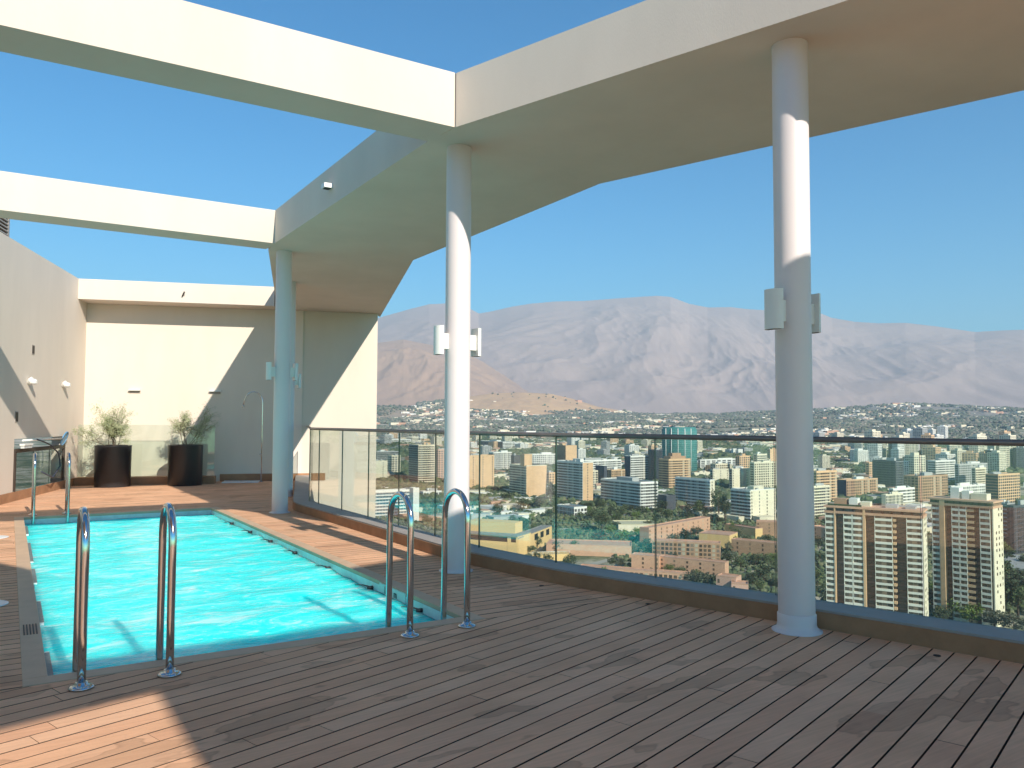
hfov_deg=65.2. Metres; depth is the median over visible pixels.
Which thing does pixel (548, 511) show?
tree
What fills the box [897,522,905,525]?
recess window
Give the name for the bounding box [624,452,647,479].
apartment building
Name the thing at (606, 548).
terracotta house
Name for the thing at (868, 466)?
apartment building
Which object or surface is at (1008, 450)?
apartment building
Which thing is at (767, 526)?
terracotta house
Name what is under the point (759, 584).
tree
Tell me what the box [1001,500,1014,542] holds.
apartment building
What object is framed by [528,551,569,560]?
yellow terraces
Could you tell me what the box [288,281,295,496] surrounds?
pillar
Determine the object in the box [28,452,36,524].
pool ladder rail
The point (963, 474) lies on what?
apartment building
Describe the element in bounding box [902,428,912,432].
tower
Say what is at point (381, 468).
apartment building
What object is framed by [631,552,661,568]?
terracotta house
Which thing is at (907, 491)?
apartment building
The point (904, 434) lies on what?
tower
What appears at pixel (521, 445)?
tower
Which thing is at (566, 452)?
apartment building
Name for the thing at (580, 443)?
tower
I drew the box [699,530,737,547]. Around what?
terracotta house
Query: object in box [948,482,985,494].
apartment building
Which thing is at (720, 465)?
apartment building
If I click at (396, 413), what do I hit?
brown ridge
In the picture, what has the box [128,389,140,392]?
ledge light
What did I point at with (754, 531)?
terracotta house
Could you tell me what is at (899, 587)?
recess window
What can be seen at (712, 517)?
tree
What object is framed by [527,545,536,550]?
tree
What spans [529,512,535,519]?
tree
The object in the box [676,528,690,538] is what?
tree
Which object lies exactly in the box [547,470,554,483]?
apartment building
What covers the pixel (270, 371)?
pillar lamp
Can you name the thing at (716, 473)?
apartment building
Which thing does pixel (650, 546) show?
tree
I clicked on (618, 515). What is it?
tree
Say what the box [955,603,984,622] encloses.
tree
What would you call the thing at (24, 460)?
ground
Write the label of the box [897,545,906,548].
recess window
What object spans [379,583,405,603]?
depth marker
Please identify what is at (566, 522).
valley shrubs
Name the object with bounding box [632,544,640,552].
tree
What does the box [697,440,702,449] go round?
tower
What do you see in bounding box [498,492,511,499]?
tree
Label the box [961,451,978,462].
tower
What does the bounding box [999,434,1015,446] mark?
tower
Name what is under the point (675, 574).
terracotta house
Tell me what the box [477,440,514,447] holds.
apartment building
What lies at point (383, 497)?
parking building
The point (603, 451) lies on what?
tower
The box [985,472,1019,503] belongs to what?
apartment building
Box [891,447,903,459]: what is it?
tower
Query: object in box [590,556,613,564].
path
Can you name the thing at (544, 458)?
apartment building
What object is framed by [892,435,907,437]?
tower
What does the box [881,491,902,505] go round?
apartment building
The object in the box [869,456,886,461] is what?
tower
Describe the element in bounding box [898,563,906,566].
recess window
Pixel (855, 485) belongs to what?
apartment building
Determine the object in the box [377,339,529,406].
hills
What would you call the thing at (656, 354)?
mountains
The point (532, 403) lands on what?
foothill
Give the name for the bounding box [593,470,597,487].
apartment building
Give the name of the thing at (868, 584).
recess window
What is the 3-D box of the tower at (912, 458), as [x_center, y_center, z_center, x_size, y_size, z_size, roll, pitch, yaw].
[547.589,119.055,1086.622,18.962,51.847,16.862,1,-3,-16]
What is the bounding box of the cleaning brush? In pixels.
[20,443,32,448]
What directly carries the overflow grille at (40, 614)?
attached to the pool basin
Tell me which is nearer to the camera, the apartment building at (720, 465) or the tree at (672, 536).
the tree at (672, 536)
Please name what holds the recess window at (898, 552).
in the apartment tower at (873, 556)
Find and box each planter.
[94,445,131,487]
[167,444,202,485]
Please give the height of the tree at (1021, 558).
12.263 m
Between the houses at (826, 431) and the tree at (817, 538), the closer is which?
the tree at (817, 538)
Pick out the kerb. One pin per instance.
(987, 641)
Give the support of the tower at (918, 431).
on the ground
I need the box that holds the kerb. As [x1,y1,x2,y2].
[292,475,1023,663]
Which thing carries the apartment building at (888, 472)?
on the ground
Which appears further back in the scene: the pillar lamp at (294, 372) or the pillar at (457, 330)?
the pillar lamp at (294, 372)
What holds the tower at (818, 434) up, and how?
on the ground
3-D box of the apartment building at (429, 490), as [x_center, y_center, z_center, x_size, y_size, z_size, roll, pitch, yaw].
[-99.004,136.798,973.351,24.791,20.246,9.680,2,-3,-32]
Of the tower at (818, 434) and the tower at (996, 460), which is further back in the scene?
the tower at (818, 434)
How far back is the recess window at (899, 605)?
373.92 m
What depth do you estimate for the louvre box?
13.40 m
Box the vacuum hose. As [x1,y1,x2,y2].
[37,439,60,477]
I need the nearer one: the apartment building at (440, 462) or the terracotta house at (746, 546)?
the terracotta house at (746, 546)
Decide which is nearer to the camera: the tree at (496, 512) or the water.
the water
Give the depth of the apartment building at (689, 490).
871.41 m
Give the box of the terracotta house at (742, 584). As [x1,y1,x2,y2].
[731,580,747,588]
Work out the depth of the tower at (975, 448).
1345.19 m
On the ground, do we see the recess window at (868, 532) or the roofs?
the roofs
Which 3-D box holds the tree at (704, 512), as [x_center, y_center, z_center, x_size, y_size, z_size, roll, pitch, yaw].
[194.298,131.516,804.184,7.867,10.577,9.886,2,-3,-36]
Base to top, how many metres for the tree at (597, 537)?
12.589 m
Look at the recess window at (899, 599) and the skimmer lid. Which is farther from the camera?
the recess window at (899, 599)
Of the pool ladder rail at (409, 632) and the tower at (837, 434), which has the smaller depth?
the pool ladder rail at (409, 632)
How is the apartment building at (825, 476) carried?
on the ground
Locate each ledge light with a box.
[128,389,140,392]
[209,390,220,393]
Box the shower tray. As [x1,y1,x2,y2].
[221,480,259,482]
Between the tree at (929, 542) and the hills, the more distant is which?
the hills
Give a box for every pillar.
[269,250,291,513]
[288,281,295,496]
[439,144,472,573]
[771,38,822,636]
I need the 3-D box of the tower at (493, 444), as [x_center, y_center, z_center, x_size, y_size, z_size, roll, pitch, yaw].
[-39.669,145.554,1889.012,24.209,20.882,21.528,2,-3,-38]
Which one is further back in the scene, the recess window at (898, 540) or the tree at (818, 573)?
the tree at (818, 573)
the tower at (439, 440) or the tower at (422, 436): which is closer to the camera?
the tower at (439, 440)
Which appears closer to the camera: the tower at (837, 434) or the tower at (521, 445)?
the tower at (521, 445)
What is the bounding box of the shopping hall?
[1004,554,1023,575]
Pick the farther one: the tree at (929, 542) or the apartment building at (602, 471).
the apartment building at (602, 471)
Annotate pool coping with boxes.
[14,507,485,686]
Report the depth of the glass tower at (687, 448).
1236.03 m
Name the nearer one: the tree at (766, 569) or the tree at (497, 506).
the tree at (766, 569)
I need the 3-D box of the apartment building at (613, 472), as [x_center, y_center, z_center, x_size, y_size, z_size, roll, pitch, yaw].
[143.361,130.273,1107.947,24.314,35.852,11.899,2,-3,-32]
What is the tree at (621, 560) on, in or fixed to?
on the ground
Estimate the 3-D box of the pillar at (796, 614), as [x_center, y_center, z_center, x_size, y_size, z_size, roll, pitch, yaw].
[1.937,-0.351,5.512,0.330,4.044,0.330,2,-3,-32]
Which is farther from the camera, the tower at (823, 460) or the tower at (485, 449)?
the tower at (485, 449)
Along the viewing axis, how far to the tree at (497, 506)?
838.77 m
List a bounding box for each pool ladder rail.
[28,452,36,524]
[62,452,70,522]
[68,506,93,691]
[155,502,181,677]
[385,491,418,637]
[441,488,475,627]
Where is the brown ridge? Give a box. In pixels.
[377,407,515,418]
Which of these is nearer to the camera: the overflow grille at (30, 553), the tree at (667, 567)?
the overflow grille at (30, 553)
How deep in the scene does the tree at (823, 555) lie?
579.35 m
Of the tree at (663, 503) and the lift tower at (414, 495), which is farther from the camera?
the tree at (663, 503)
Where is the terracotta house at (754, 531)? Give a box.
[725,523,762,538]
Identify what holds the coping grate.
on the pool coping
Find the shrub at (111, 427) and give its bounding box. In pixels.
[70,402,133,445]
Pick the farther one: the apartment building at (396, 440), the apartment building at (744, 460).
the apartment building at (396, 440)
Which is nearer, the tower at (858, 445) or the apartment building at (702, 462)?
the apartment building at (702, 462)
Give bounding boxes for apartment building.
[376,438,410,441]
[376,450,398,459]
[376,459,387,477]
[387,454,400,471]
[409,441,434,482]
[420,488,441,494]
[436,448,443,478]
[469,453,493,486]
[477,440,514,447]
[489,450,511,469]
[509,454,546,496]
[511,453,519,463]
[532,452,554,463]
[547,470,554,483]
[557,443,576,459]
[557,458,592,500]
[557,504,586,515]
[584,457,620,469]
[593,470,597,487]
[595,460,606,482]
[600,476,657,509]
[607,467,624,477]
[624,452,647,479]
[648,448,662,480]
[658,494,675,509]
[659,453,690,487]
[675,477,714,506]
[691,471,709,475]
[698,458,735,468]
[710,461,729,468]
[710,468,728,480]
[729,464,749,490]
[730,485,775,520]
[735,452,750,467]
[749,460,776,487]
[753,452,766,461]
[767,448,774,460]
[814,468,836,500]
[814,483,830,517]
[837,476,877,496]
[865,462,871,474]
[872,458,903,486]
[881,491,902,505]
[888,444,891,457]
[889,485,914,502]
[904,444,917,455]
[904,472,947,501]
[928,458,955,481]
[947,445,961,450]
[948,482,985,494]
[955,461,987,484]
[971,465,985,483]
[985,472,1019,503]
[996,446,1014,467]
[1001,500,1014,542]
[1007,500,1023,554]
[1013,446,1023,468]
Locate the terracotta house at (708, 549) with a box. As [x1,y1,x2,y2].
[652,538,720,559]
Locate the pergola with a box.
[0,0,1023,316]
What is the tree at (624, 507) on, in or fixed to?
on the ground
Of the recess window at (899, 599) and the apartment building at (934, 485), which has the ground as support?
the apartment building at (934, 485)
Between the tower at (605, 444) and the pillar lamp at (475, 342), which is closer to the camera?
the pillar lamp at (475, 342)
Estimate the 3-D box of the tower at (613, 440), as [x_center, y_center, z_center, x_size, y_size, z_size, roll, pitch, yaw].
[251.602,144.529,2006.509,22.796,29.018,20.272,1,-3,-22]
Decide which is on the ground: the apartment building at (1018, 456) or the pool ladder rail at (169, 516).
the apartment building at (1018, 456)
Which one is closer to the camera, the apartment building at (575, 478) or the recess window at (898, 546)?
the recess window at (898, 546)
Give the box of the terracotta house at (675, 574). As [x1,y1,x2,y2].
[581,564,689,580]
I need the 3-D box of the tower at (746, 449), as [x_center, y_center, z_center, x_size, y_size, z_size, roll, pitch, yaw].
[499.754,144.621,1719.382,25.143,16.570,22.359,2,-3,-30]
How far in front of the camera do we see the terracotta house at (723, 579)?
479.56 m
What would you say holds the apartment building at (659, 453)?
on the ground
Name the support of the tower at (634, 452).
on the ground
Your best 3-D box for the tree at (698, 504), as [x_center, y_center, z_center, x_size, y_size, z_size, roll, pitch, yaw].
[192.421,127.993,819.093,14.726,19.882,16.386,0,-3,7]
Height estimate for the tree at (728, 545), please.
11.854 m
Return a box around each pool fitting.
[355,584,372,589]
[401,606,422,612]
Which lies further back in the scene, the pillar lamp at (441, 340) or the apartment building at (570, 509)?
the apartment building at (570, 509)
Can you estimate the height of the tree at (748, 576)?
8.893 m
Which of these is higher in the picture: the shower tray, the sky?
the sky
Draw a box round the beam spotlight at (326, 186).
[321,182,332,189]
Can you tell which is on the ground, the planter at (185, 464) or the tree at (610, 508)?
the tree at (610, 508)
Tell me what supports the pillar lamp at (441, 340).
attached to the pillar at (457, 330)
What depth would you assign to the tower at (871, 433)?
1753.00 m
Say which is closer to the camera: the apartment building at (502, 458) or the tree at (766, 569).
the tree at (766, 569)
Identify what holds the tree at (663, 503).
on the ground
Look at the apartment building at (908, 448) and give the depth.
1555.71 m
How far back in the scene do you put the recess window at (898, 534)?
375.47 m
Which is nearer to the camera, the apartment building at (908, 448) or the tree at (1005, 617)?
the tree at (1005, 617)
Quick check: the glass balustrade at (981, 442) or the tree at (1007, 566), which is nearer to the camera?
the glass balustrade at (981, 442)
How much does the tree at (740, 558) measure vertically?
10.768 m
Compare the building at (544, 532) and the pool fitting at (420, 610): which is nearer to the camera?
the pool fitting at (420, 610)
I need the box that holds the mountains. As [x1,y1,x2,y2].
[377,296,1023,413]
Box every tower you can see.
[380,434,391,443]
[406,436,418,440]
[409,487,418,520]
[418,433,426,439]
[431,436,441,444]
[470,442,476,447]
[473,435,481,440]
[481,445,490,453]
[488,441,497,447]
[502,436,511,440]
[515,443,527,448]
[567,437,579,444]
[575,440,584,448]
[577,448,585,458]
[597,449,609,454]
[601,440,609,449]
[606,438,617,443]
[622,440,632,443]
[624,444,638,454]
[629,451,640,454]
[641,439,650,445]
[648,444,656,448]
[662,427,696,471]
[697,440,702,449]
[736,447,752,452]
[813,431,824,436]
[818,454,829,467]
[823,497,928,615]
[831,432,843,436]
[841,446,849,451]
[850,448,867,461]
[854,443,862,449]
[864,429,880,449]
[867,443,881,459]
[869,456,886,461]
[883,448,886,456]
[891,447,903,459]
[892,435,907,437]
[892,444,903,448]
[896,432,909,437]
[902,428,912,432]
[903,459,908,474]
[905,452,925,474]
[913,426,927,437]
[921,433,934,448]
[922,445,940,459]
[927,487,1004,626]
[928,428,935,434]
[934,434,943,437]
[935,452,955,462]
[937,425,947,437]
[951,448,966,463]
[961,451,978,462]
[968,434,986,449]
[969,445,980,452]
[979,451,986,462]
[987,450,1005,471]
[998,430,1010,437]
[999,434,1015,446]
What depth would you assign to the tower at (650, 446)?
1646.64 m
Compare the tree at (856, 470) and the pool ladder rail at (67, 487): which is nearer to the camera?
the pool ladder rail at (67, 487)
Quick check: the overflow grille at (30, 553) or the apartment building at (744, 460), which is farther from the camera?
the apartment building at (744, 460)
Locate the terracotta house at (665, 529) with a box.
[640,516,709,541]
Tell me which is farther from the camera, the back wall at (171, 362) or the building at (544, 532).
the building at (544, 532)
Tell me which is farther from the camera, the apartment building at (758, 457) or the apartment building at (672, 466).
the apartment building at (758, 457)
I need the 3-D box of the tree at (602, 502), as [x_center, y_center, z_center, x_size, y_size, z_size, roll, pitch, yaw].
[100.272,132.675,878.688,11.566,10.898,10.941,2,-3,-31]
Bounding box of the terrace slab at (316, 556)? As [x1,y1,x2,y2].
[29,510,451,616]
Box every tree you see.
[421,514,429,521]
[491,502,503,509]
[493,510,500,514]
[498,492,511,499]
[515,497,528,508]
[520,518,529,526]
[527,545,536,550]
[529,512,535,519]
[532,495,546,506]
[536,536,542,548]
[543,553,553,559]
[544,508,557,514]
[545,481,554,500]
[563,553,577,563]
[586,508,598,517]
[589,532,603,539]
[594,497,603,505]
[594,512,611,531]
[598,501,606,506]
[605,524,615,532]
[607,505,616,514]
[607,557,616,564]
[614,508,626,514]
[614,528,630,540]
[615,513,621,519]
[616,557,627,565]
[619,503,628,509]
[632,527,639,537]
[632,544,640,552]
[633,505,648,513]
[638,538,651,546]
[645,543,651,552]
[656,500,667,508]
[659,508,675,516]
[662,563,673,569]
[667,533,679,538]
[674,565,686,570]
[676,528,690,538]
[681,504,698,516]
[684,570,702,582]
[690,526,702,536]
[693,500,706,511]
[699,572,715,584]
[702,510,709,515]
[710,490,724,513]
[710,513,721,523]
[718,493,730,523]
[721,550,729,557]
[723,550,738,561]
[724,540,733,549]
[731,555,749,567]
[733,528,743,537]
[745,572,757,584]
[749,553,761,564]
[754,561,772,579]
[754,580,765,589]
[761,534,772,539]
[761,552,772,564]
[815,536,825,547]
[815,552,820,560]
[815,567,825,584]
[818,552,825,560]
[819,588,825,599]
[840,473,855,477]
[845,467,863,473]
[927,539,931,546]
[928,588,932,601]
[929,605,954,618]
[947,598,963,611]
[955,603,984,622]
[975,608,1010,626]
[995,613,1023,630]
[1004,556,1019,580]
[1004,572,1021,613]
[1004,580,1023,618]
[1010,567,1023,590]
[1016,555,1023,561]
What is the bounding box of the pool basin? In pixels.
[24,510,453,619]
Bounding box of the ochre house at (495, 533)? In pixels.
[470,518,530,554]
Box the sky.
[0,0,1023,331]
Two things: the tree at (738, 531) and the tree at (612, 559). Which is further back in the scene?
the tree at (738, 531)
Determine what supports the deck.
on the terrace slab at (316, 556)
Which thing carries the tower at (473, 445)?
on the ground
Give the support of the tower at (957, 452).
on the ground
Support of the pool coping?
on the pool basin
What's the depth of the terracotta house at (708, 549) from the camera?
588.57 m
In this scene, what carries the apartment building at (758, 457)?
on the ground
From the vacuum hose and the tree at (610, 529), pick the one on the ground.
the tree at (610, 529)
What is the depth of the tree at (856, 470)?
1249.33 m
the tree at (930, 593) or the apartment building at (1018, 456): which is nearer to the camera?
the tree at (930, 593)
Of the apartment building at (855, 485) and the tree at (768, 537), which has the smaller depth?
the tree at (768, 537)
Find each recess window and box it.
[867,531,874,534]
[867,537,874,540]
[867,554,874,557]
[867,560,874,563]
[867,583,874,586]
[868,589,875,592]
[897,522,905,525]
[897,527,905,531]
[897,533,906,537]
[897,539,906,542]
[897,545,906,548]
[897,551,906,554]
[897,557,906,560]
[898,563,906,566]
[898,568,906,572]
[898,574,906,578]
[898,580,906,584]
[898,586,907,590]
[898,592,907,596]
[898,598,907,602]
[898,604,907,608]
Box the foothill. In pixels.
[436,392,617,414]
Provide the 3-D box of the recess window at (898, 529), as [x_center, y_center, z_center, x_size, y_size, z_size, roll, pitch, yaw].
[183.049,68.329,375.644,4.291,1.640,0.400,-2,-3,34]
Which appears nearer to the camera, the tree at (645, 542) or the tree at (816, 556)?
the tree at (816, 556)
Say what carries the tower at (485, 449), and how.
on the ground
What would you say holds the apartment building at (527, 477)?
on the ground
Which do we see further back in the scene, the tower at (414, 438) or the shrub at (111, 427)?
the tower at (414, 438)
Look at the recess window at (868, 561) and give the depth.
382.13 m
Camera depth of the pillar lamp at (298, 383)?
15.20 m
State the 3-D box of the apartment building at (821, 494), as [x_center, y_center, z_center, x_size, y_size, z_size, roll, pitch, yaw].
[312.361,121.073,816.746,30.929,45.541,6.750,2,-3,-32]
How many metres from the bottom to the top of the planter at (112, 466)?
0.878 m
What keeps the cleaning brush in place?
on the glass guard
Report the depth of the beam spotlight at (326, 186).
9.76 m
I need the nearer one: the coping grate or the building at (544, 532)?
the coping grate
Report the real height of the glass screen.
1.330 m
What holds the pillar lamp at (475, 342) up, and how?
attached to the pillar at (457, 330)
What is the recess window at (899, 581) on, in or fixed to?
in the apartment tower at (873, 556)
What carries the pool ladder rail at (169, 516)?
attached to the deck
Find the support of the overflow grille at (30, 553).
attached to the pool basin
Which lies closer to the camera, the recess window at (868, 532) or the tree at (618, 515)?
the recess window at (868, 532)
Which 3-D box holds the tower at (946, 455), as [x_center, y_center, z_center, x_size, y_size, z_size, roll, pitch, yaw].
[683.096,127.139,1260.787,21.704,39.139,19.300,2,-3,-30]
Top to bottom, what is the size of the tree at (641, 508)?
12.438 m
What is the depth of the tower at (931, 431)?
2060.51 m
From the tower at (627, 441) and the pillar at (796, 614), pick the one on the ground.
the tower at (627, 441)
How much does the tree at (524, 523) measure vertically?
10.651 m
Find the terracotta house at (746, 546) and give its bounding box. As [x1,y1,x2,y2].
[731,538,775,556]
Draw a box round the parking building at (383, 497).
[375,488,409,518]
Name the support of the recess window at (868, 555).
in the apartment tower at (873, 556)
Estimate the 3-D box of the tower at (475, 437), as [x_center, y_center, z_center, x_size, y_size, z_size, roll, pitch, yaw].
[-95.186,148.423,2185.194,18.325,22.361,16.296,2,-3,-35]
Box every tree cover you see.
[376,392,1023,439]
[376,434,1023,507]
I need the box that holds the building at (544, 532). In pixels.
[507,525,551,553]
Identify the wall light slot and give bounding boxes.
[15,411,17,421]
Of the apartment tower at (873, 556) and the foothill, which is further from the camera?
the foothill
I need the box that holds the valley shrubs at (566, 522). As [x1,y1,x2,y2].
[376,504,1023,614]
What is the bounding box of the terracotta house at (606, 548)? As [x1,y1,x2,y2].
[546,539,631,556]
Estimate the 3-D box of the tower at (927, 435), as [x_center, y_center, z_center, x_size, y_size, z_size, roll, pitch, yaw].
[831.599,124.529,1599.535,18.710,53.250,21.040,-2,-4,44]
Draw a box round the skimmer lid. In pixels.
[0,600,8,606]
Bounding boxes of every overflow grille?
[28,543,32,562]
[32,569,36,583]
[36,601,43,625]
[44,651,52,675]
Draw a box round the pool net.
[22,431,68,444]
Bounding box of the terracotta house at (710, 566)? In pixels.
[660,554,728,574]
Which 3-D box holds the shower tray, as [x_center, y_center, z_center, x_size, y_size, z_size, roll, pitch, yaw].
[-6.221,2.242,18.376,0.800,0.023,0.560,1,-3,-14]
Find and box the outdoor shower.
[242,391,262,481]
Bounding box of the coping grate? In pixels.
[23,623,37,634]
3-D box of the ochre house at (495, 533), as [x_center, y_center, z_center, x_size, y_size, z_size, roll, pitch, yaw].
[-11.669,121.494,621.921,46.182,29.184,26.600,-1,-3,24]
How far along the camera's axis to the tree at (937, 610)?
405.15 m
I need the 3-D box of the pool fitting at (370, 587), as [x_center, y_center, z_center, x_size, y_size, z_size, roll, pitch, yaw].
[-1.339,1.819,7.205,0.236,0.046,0.057,-2,-4,39]
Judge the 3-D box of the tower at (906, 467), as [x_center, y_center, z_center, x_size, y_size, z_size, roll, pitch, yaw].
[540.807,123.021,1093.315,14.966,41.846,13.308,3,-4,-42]
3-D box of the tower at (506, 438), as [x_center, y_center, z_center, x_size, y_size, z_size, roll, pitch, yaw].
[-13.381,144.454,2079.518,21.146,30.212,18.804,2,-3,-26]
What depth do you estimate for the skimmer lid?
6.11 m
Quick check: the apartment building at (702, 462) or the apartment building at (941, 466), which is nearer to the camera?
the apartment building at (941, 466)
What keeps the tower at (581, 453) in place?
on the ground
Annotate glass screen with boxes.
[74,430,215,485]
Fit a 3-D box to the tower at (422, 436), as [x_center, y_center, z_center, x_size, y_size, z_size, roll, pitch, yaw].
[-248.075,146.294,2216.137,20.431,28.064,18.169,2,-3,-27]
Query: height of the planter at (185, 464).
0.878 m
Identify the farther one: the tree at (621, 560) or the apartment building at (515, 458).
the apartment building at (515, 458)
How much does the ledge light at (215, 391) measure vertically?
0.085 m
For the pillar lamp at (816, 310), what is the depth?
5.58 m
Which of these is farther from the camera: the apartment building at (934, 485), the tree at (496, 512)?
the apartment building at (934, 485)
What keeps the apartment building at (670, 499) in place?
on the ground
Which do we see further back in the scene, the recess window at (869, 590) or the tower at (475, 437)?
the tower at (475, 437)
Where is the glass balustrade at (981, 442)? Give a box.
[307,425,1023,616]
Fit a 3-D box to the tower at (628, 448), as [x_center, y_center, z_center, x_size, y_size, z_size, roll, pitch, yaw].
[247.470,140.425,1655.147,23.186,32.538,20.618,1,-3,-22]
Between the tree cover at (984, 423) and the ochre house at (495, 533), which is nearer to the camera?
the ochre house at (495, 533)
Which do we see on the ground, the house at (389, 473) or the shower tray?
the house at (389, 473)
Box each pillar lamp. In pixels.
[266,362,274,379]
[290,363,297,380]
[295,374,300,387]
[433,325,448,354]
[470,328,480,356]
[764,288,785,329]
[811,293,820,333]
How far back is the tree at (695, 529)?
701.94 m
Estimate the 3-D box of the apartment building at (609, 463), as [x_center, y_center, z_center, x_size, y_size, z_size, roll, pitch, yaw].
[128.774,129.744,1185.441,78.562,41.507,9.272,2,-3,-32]
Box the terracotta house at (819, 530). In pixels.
[814,525,824,540]
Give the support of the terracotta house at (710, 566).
on the ground
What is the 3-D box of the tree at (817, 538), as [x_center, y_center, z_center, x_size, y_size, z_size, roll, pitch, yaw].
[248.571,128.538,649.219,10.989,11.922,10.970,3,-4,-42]
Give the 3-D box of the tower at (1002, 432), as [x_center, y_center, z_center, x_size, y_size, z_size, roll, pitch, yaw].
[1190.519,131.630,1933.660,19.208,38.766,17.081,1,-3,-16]
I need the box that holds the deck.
[0,481,1023,767]
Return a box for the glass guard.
[13,445,64,491]
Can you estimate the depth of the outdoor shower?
18.50 m
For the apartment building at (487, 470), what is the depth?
1047.46 m
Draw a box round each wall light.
[27,377,37,383]
[61,381,70,386]
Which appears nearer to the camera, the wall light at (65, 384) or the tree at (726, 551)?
the wall light at (65, 384)
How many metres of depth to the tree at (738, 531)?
680.95 m
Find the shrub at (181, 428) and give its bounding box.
[165,401,220,444]
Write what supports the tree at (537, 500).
on the ground
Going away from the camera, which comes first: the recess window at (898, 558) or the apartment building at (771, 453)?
the recess window at (898, 558)
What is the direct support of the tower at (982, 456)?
on the ground
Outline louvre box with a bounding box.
[0,218,9,236]
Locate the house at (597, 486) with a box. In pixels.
[595,483,600,488]
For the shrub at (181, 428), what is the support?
in the planter at (185, 464)
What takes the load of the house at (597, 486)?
on the ground
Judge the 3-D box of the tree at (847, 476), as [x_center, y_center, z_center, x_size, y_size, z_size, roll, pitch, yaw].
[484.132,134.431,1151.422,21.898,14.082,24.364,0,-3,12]
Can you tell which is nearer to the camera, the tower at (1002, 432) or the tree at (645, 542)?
the tree at (645, 542)
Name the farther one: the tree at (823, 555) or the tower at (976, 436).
the tower at (976, 436)
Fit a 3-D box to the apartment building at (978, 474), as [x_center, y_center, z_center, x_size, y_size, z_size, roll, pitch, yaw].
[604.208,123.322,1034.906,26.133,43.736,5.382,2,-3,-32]
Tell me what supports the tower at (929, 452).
on the ground
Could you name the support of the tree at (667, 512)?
on the ground
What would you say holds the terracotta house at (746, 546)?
on the ground
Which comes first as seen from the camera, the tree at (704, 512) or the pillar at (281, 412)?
the pillar at (281, 412)
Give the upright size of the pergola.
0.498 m
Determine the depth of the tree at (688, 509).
803.91 m
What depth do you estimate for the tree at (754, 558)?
566.70 m
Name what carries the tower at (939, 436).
on the ground
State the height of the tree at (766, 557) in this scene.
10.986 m
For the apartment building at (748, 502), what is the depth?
797.24 m
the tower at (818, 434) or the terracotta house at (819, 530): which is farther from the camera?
the tower at (818, 434)
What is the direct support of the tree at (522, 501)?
on the ground
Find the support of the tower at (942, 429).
on the ground
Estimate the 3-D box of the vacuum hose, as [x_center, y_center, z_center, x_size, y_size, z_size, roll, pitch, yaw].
[-8.861,1.423,15.323,0.088,0.778,1.165,1,-3,-12]
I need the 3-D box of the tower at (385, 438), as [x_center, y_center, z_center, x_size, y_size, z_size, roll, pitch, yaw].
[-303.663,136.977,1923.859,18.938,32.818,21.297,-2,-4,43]
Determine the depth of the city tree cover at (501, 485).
1210.14 m
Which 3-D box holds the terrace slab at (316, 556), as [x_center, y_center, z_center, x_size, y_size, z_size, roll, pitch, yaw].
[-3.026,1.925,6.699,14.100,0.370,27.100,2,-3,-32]
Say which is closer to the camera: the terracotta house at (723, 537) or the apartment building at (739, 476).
the terracotta house at (723, 537)
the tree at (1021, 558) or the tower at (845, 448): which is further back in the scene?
the tower at (845, 448)
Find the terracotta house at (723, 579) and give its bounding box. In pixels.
[716,573,740,586]
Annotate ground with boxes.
[14,413,1023,630]
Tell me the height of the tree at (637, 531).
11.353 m
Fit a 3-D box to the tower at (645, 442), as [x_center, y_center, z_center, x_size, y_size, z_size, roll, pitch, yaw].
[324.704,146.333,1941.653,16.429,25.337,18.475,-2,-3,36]
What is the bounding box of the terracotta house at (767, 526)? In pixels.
[756,520,776,537]
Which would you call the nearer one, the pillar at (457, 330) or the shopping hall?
the pillar at (457, 330)
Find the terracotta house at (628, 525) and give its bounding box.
[612,520,656,531]
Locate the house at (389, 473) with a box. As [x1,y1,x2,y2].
[387,471,394,476]
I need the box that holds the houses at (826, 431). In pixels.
[376,397,1023,440]
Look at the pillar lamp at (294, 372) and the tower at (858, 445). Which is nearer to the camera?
the pillar lamp at (294, 372)
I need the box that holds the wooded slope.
[774,404,1010,416]
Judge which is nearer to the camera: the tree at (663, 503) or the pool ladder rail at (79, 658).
the pool ladder rail at (79, 658)
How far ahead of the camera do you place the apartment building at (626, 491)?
876.21 m
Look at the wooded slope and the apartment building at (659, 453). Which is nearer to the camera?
the apartment building at (659, 453)
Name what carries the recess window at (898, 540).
in the apartment tower at (873, 556)
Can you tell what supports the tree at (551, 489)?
on the ground
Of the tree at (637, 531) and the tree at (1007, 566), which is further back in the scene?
the tree at (637, 531)
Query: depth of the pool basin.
9.89 m
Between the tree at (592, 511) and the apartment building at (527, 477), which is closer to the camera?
the tree at (592, 511)
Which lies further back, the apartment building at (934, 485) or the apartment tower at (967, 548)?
the apartment building at (934, 485)
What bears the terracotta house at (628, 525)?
on the ground
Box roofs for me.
[377,438,1023,532]
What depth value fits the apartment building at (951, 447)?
1470.90 m
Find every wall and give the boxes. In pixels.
[0,232,86,504]
[82,303,377,517]
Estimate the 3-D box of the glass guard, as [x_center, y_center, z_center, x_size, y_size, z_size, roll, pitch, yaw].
[-8.979,1.562,15.248,0.050,0.735,2.820,1,-3,-14]
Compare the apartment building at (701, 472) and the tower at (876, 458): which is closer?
the apartment building at (701, 472)
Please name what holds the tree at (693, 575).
on the ground
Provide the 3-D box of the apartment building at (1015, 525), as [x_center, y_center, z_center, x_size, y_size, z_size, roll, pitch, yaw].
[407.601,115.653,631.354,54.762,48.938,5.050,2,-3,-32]
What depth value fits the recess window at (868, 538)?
382.60 m
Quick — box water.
[25,514,435,674]
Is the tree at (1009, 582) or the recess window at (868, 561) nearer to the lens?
the recess window at (868, 561)

